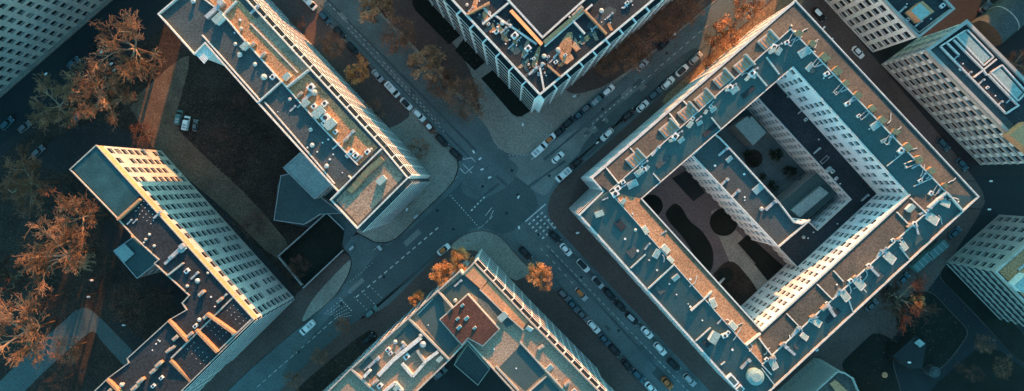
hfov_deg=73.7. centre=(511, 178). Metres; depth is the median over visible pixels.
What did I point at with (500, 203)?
asphalt patch
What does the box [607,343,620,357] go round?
parked car
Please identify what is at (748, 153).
round shrub
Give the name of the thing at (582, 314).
parked car
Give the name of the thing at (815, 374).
apartment building
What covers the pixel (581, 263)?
parked car
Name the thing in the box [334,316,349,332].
street tree
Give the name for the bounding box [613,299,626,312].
parked car
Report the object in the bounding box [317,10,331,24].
parked car
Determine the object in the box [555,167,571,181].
delivery van
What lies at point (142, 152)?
window
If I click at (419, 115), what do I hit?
parked car
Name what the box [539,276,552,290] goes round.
street tree
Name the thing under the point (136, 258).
annex building
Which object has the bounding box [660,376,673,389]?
parked car
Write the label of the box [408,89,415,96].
asphalt repair
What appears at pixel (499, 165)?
worn asphalt
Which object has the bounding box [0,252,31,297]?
street tree
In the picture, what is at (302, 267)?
street tree
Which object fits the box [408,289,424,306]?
street tree
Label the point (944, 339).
lawn
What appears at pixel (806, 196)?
glazed hall
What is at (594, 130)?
asphalt repair
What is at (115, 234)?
yard paving
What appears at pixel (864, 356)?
lawn
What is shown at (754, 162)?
round shrub
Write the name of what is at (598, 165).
window
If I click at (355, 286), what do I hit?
asphalt repair
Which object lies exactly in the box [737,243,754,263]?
kerb
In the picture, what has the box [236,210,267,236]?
street tree
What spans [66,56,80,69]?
parked car
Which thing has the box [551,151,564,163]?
parked car
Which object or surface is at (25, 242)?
street tree
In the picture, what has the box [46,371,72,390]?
street tree
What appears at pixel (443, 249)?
parked car
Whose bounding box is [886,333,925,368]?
pump house
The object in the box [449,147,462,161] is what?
parked car
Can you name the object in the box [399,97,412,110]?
parked car
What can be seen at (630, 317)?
parked car
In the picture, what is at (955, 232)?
parked car
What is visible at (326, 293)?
pavement
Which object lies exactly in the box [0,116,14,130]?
parked car
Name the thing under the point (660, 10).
street tree
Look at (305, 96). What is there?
apartment block
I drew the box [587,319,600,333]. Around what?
parked car
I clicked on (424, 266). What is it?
tyre track
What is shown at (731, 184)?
wing
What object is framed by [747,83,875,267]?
ring wing
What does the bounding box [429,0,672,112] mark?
apartment block
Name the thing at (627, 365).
parked car
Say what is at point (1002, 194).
ground
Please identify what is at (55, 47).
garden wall
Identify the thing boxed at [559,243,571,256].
parked car
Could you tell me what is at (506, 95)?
lawn
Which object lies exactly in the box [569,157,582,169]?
parked car
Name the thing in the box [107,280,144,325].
street tree
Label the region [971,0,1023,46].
vaulted hall
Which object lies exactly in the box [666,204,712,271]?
lawn
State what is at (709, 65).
street tree
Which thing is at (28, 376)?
driveway
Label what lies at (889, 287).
parked car
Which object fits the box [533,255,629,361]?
tyre track
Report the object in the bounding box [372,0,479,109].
pavement
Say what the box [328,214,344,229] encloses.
fence
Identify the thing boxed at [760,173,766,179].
round shrub
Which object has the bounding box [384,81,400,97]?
delivery van
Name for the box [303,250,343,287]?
fence
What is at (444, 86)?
street tree
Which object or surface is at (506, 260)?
pavement
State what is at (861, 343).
kerb
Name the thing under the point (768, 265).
lawn
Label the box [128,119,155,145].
street tree
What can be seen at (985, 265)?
apartment tower
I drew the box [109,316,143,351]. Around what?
path
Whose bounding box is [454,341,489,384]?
garage building
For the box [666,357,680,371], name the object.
parked car
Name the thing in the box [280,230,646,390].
pavement
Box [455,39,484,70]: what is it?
lawn
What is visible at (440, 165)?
pavement
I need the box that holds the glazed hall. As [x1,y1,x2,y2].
[776,173,836,219]
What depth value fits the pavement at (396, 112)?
199.87 m
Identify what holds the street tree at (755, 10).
on the gravel verge
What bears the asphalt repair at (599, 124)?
on the road
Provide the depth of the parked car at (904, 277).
199.03 m
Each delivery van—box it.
[174,110,183,124]
[181,116,190,130]
[299,319,315,335]
[303,0,317,10]
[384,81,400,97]
[531,142,547,157]
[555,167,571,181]
[589,92,605,107]
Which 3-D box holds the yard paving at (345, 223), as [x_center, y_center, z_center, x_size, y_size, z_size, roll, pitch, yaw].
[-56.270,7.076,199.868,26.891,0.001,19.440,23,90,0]
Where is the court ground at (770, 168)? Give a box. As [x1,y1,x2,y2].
[719,108,805,196]
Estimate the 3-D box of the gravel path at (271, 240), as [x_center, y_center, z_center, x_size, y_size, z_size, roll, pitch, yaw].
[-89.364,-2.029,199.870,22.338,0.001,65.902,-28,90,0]
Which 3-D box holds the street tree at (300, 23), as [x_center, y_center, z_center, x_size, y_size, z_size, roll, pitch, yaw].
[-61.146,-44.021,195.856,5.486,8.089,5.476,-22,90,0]
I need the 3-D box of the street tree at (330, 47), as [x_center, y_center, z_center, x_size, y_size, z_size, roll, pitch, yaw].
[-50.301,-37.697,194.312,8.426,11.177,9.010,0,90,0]
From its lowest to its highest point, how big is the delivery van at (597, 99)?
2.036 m
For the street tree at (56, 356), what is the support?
on the pavement at (92, 374)
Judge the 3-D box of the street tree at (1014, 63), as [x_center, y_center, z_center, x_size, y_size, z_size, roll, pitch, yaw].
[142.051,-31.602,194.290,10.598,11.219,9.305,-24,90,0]
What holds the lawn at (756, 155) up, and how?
on the garden path at (757, 165)
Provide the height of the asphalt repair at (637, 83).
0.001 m
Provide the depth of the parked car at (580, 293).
198.96 m
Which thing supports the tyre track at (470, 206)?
on the asphalt patch at (500, 203)
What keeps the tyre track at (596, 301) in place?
on the road
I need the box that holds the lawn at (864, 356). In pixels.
[842,333,899,390]
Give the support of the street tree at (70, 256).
on the pavement at (92, 374)
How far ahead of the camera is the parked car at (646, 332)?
199.02 m
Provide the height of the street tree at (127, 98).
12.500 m
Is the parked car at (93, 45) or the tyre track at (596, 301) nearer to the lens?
the parked car at (93, 45)
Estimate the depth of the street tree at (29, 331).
184.41 m
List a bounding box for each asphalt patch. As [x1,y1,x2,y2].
[282,176,538,379]
[579,48,698,157]
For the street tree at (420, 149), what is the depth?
193.40 m
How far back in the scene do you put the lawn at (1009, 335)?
199.85 m
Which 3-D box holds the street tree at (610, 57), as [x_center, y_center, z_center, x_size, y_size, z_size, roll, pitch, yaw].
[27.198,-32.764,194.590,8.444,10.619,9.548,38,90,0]
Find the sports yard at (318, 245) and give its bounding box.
[280,214,343,285]
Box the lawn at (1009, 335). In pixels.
[940,267,1023,361]
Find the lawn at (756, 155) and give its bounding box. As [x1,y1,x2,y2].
[746,151,760,165]
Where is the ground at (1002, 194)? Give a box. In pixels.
[0,0,1023,390]
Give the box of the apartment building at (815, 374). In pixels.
[777,358,858,390]
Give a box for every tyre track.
[298,234,458,371]
[320,5,469,157]
[326,0,476,150]
[364,226,472,316]
[416,183,498,250]
[495,175,538,212]
[512,160,565,198]
[525,205,656,341]
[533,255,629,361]
[543,89,625,159]
[548,250,672,382]
[565,50,698,167]
[581,43,708,157]
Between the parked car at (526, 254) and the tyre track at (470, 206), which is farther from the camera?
the tyre track at (470, 206)
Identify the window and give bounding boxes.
[128,150,290,390]
[323,255,613,390]
[572,7,901,390]
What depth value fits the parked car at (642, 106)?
199.03 m
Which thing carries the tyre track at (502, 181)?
on the road
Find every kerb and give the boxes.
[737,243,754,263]
[841,332,900,390]
[894,291,967,369]
[939,267,1023,362]
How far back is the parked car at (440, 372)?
198.91 m
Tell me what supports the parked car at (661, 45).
on the road
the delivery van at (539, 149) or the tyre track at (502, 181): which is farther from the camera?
the tyre track at (502, 181)
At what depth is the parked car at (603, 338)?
199.03 m
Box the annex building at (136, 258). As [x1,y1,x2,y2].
[113,238,161,278]
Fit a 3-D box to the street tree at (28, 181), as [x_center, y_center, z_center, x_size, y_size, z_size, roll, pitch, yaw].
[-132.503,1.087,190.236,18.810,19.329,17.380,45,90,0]
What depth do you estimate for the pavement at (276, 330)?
199.88 m
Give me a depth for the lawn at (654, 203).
193.91 m
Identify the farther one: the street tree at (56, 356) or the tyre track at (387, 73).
the tyre track at (387, 73)
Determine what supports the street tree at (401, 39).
on the pavement at (502, 123)
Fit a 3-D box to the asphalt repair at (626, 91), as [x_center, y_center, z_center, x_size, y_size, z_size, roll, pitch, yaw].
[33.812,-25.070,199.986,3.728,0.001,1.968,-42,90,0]
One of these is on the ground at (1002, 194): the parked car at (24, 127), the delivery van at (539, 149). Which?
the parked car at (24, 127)
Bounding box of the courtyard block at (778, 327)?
[569,0,979,390]
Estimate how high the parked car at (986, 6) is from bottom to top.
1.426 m
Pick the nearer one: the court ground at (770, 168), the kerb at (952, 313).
the court ground at (770, 168)
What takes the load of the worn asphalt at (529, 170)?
on the road
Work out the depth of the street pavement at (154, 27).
199.86 m
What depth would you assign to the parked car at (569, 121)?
198.77 m
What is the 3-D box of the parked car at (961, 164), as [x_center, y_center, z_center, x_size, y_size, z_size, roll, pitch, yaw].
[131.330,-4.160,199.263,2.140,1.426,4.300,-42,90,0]
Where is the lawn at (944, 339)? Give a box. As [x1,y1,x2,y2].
[895,292,966,368]
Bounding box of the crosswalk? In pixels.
[529,212,555,238]
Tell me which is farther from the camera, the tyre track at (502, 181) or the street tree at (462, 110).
the tyre track at (502, 181)
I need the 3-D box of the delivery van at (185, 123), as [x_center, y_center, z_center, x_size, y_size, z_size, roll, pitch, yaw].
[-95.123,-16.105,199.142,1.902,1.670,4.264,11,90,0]
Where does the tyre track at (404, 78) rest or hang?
on the road
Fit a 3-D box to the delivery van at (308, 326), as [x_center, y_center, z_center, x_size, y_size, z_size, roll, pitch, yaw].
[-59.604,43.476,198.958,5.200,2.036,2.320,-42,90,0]
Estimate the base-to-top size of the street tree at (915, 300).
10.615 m
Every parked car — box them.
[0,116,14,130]
[17,120,31,133]
[31,145,45,157]
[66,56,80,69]
[74,111,84,121]
[89,37,101,49]
[192,119,198,131]
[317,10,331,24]
[332,25,345,38]
[346,41,358,55]
[356,53,369,65]
[361,332,374,344]
[364,305,378,318]
[371,69,383,82]
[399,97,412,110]
[412,108,426,121]
[424,121,435,133]
[433,366,446,379]
[435,133,448,147]
[437,243,450,255]
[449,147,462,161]
[518,246,531,260]
[543,132,555,144]
[548,229,561,242]
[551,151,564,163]
[554,126,566,137]
[557,287,570,300]
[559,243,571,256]
[561,115,574,127]
[566,299,578,311]
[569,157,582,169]
[573,110,585,120]
[574,287,587,300]
[576,258,589,272]
[576,308,588,321]
[580,101,591,112]
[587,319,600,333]
[591,275,603,288]
[598,332,610,345]
[600,127,613,141]
[602,84,614,95]
[602,287,616,301]
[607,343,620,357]
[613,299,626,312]
[620,358,633,371]
[621,108,635,121]
[624,312,638,325]
[631,368,644,382]
[635,99,648,112]
[636,59,648,71]
[640,325,653,338]
[644,381,656,390]
[647,87,661,100]
[653,341,666,355]
[656,37,669,50]
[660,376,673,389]
[661,76,674,89]
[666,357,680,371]
[675,64,688,76]
[682,373,696,386]
[688,51,702,64]
[811,7,825,21]
[851,45,864,58]
[864,299,878,311]
[880,284,892,297]
[896,272,909,285]
[935,137,949,151]
[947,226,961,238]
[955,157,968,170]
[978,1,992,13]
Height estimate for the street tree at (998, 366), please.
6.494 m
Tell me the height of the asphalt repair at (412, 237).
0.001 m
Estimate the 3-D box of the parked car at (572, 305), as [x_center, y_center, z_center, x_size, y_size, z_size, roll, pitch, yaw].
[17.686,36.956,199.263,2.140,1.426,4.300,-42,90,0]
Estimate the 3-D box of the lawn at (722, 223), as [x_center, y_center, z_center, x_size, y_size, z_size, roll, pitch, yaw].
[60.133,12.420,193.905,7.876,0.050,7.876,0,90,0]
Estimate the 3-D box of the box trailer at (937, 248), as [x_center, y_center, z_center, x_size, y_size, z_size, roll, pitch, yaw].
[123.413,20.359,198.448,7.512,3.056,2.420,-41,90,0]
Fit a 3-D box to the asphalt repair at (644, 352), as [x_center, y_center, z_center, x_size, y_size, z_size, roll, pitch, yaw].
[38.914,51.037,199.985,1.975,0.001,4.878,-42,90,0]
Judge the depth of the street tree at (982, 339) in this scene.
195.61 m
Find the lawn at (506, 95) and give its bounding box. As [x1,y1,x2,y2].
[481,70,529,116]
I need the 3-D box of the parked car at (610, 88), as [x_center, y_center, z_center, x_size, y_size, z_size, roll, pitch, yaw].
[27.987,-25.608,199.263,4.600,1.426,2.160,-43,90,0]
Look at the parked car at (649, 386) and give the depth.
198.99 m
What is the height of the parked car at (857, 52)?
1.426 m
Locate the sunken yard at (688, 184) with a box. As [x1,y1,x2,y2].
[672,171,704,200]
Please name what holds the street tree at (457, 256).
on the pavement at (569, 323)
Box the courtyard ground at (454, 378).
[418,348,511,390]
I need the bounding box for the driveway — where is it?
[0,308,132,390]
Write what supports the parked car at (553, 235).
on the road
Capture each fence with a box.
[277,214,325,284]
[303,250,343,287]
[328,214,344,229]
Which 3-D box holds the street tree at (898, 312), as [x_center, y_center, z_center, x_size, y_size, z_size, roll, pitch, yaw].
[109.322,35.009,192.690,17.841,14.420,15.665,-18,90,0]
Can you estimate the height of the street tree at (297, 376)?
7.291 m
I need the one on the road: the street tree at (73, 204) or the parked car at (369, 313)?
the parked car at (369, 313)
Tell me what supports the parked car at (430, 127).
on the road
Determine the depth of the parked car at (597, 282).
199.03 m
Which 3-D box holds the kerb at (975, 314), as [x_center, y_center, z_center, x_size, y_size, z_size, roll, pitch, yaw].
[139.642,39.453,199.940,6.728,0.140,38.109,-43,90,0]
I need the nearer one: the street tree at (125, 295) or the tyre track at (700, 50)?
the street tree at (125, 295)
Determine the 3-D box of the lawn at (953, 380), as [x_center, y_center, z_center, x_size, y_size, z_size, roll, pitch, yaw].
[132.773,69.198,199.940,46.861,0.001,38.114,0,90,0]
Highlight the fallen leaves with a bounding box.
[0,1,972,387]
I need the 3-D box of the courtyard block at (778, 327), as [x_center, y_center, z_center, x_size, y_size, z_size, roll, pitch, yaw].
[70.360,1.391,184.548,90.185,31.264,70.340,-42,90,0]
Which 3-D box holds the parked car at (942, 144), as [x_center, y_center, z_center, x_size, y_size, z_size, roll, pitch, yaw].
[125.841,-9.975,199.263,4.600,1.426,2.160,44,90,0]
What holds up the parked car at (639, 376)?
on the road
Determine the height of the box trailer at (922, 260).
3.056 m
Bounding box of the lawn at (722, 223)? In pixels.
[710,208,736,235]
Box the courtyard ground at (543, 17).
[510,0,581,35]
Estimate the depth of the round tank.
197.00 m
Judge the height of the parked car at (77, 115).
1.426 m
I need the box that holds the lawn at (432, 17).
[412,0,459,43]
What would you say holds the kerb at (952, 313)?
on the ground at (1002, 194)
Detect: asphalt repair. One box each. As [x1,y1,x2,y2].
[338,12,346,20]
[347,278,363,293]
[403,229,420,246]
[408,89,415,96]
[589,124,597,133]
[595,118,606,129]
[621,86,633,98]
[633,78,642,87]
[637,344,652,360]
[638,83,645,90]
[652,368,662,381]
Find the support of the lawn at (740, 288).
on the raised courtyard
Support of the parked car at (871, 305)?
on the ground at (1002, 194)
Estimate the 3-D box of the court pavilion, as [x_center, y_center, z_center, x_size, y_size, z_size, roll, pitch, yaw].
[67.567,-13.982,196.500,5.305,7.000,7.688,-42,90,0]
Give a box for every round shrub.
[743,149,751,157]
[751,157,759,165]
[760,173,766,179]
[768,148,783,162]
[768,180,778,191]
[783,165,796,177]
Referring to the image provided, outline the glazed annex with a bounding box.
[283,153,333,198]
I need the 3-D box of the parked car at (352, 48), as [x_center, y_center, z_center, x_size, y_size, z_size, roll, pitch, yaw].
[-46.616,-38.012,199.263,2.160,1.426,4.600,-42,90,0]
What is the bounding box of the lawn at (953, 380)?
[932,350,1023,390]
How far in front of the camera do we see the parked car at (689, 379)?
199.01 m
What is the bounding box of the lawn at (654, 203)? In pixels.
[643,194,662,214]
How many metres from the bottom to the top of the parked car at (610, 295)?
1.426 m
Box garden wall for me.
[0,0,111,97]
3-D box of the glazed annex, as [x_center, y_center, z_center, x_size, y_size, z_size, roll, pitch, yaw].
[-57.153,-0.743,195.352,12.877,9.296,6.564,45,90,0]
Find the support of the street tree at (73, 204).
on the pavement at (92, 374)
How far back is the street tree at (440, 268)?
180.20 m
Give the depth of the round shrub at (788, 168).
197.36 m
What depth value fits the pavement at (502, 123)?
199.88 m
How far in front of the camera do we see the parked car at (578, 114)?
198.84 m
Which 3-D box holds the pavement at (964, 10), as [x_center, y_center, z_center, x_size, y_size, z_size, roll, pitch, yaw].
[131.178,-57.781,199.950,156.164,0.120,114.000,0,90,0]
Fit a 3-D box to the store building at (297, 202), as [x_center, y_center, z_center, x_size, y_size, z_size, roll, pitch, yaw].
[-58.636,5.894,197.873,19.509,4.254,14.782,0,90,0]
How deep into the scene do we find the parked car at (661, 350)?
198.93 m
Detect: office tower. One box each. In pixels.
[825,0,954,51]
[881,19,1023,164]
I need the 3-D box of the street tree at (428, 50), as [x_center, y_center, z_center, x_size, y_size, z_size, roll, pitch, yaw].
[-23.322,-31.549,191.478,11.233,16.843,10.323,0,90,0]
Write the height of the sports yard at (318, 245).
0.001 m
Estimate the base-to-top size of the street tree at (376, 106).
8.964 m
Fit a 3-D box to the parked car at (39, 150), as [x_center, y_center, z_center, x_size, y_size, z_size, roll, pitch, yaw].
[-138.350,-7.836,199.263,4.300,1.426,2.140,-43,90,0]
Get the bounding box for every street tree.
[0,141,59,218]
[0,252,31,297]
[0,287,57,367]
[13,214,95,299]
[15,232,60,267]
[25,285,64,315]
[26,69,92,131]
[46,189,108,252]
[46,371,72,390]
[48,54,123,131]
[50,334,86,363]
[85,7,165,83]
[94,78,137,121]
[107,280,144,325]
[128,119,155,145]
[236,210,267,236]
[283,370,302,390]
[286,255,309,278]
[289,15,304,30]
[310,348,326,365]
[317,28,347,60]
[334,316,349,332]
[343,59,369,84]
[356,0,395,24]
[361,98,386,121]
[376,15,417,55]
[406,44,445,81]
[406,137,429,161]
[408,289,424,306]
[425,66,460,99]
[428,259,453,287]
[442,75,486,126]
[449,247,473,272]
[525,261,552,286]
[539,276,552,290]
[593,49,620,77]
[613,31,654,72]
[645,14,683,44]
[651,0,673,17]
[667,0,705,25]
[702,13,741,51]
[703,51,718,69]
[733,0,765,19]
[875,269,940,334]
[898,294,924,308]
[963,364,984,382]
[973,334,998,353]
[992,355,1012,379]
[1004,49,1023,74]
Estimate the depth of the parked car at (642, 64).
199.03 m
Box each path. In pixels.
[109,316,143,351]
[130,56,287,257]
[711,209,766,290]
[745,150,762,167]
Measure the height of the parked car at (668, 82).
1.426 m
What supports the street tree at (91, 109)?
on the pavement at (92, 374)
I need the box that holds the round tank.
[923,364,939,377]
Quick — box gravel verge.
[662,0,802,103]
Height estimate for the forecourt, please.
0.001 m
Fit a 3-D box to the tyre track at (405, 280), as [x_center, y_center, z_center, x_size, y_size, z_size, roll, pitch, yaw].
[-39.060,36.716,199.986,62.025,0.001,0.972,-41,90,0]
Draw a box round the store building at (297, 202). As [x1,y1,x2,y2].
[274,174,341,224]
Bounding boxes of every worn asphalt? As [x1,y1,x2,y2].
[461,154,517,199]
[508,128,591,194]
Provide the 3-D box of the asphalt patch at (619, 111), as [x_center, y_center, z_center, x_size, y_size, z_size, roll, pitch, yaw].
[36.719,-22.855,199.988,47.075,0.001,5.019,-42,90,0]
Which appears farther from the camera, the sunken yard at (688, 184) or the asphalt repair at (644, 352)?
the asphalt repair at (644, 352)
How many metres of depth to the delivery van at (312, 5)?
198.23 m
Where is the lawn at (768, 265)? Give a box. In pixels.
[738,235,782,280]
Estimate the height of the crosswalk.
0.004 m
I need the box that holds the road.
[228,0,845,390]
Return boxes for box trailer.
[908,250,933,272]
[925,239,948,260]
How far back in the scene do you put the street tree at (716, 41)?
190.78 m
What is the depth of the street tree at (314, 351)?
194.65 m
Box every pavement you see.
[0,9,458,390]
[0,16,166,156]
[200,254,350,390]
[271,0,409,127]
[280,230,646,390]
[302,260,350,320]
[315,10,457,241]
[368,0,716,154]
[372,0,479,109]
[451,231,528,279]
[548,0,984,390]
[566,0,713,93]
[871,0,1023,175]
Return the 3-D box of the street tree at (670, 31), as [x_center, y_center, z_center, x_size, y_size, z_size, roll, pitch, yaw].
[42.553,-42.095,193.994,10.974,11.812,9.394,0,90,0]
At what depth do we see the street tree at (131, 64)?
182.95 m
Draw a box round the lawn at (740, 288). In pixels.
[713,261,756,305]
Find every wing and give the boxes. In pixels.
[681,135,810,247]
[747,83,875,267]
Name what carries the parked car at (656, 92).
on the road
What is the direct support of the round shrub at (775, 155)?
on the court ground at (770, 168)
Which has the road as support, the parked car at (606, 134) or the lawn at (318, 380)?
the parked car at (606, 134)
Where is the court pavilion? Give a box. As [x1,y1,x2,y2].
[728,116,765,145]
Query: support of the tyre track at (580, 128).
on the road
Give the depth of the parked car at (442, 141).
199.01 m
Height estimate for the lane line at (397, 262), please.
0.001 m
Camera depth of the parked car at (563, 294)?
198.88 m
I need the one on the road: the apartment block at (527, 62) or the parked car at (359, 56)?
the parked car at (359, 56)
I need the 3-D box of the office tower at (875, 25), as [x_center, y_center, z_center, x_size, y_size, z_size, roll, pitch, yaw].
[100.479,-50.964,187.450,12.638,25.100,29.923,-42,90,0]
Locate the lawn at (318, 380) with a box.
[295,330,376,390]
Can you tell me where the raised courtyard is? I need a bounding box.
[642,165,786,275]
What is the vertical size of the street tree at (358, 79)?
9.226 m
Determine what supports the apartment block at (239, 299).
on the ground at (1002, 194)
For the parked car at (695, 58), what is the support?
on the road
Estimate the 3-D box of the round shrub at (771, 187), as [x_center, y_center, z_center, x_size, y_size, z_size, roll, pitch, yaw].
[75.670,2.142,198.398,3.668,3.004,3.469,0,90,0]
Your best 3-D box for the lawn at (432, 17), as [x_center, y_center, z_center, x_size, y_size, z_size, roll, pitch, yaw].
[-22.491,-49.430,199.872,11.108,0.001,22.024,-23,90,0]
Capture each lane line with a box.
[348,28,439,126]
[356,227,437,297]
[525,204,545,221]
[552,251,687,390]
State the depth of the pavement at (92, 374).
199.88 m
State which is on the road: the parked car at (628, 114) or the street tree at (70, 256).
the parked car at (628, 114)
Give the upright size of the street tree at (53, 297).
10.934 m
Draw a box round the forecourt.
[32,120,295,296]
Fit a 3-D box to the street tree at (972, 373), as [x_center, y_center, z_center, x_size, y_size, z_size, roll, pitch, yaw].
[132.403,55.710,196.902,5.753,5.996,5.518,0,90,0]
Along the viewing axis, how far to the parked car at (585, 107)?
198.62 m
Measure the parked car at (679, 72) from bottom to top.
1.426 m
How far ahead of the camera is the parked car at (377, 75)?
199.03 m
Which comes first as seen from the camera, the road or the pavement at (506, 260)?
the pavement at (506, 260)
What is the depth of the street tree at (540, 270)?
181.25 m
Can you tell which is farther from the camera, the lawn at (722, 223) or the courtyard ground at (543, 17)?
the courtyard ground at (543, 17)
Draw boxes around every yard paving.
[101,219,187,308]
[275,172,357,244]
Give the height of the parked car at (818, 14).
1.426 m
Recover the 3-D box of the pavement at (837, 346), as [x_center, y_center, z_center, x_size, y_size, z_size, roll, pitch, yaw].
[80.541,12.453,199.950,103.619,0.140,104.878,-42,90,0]
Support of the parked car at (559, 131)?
on the road
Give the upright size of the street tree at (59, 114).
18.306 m
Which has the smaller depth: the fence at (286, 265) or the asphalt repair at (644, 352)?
the fence at (286, 265)
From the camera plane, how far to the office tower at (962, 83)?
179.84 m
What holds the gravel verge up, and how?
on the pavement at (837, 346)
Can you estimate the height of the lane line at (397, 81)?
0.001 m
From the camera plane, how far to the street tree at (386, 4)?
185.70 m
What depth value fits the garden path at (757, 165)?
199.80 m
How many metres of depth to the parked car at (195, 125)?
199.20 m
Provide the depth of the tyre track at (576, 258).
199.99 m
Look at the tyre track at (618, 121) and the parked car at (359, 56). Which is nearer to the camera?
the parked car at (359, 56)
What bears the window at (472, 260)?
in the apartment block at (499, 321)
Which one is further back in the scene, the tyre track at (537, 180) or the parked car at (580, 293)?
the tyre track at (537, 180)
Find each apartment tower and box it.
[0,0,106,92]
[946,214,1023,326]
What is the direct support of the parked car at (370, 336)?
on the road
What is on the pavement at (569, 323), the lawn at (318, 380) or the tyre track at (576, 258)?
the lawn at (318, 380)
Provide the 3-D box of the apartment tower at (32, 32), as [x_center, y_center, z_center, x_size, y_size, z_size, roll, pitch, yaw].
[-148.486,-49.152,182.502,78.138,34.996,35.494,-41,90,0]
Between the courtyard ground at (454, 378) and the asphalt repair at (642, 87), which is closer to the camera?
the courtyard ground at (454, 378)
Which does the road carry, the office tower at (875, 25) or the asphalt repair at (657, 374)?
the asphalt repair at (657, 374)
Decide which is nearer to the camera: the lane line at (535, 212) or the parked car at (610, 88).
the parked car at (610, 88)
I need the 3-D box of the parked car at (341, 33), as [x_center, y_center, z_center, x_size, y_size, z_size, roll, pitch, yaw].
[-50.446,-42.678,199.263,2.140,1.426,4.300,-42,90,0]
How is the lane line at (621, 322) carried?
on the road
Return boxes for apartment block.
[69,145,293,390]
[157,0,429,231]
[323,249,613,390]
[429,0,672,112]
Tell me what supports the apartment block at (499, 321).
on the ground at (1002, 194)
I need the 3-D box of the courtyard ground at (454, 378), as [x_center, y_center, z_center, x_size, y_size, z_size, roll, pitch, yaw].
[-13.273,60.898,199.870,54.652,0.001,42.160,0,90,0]

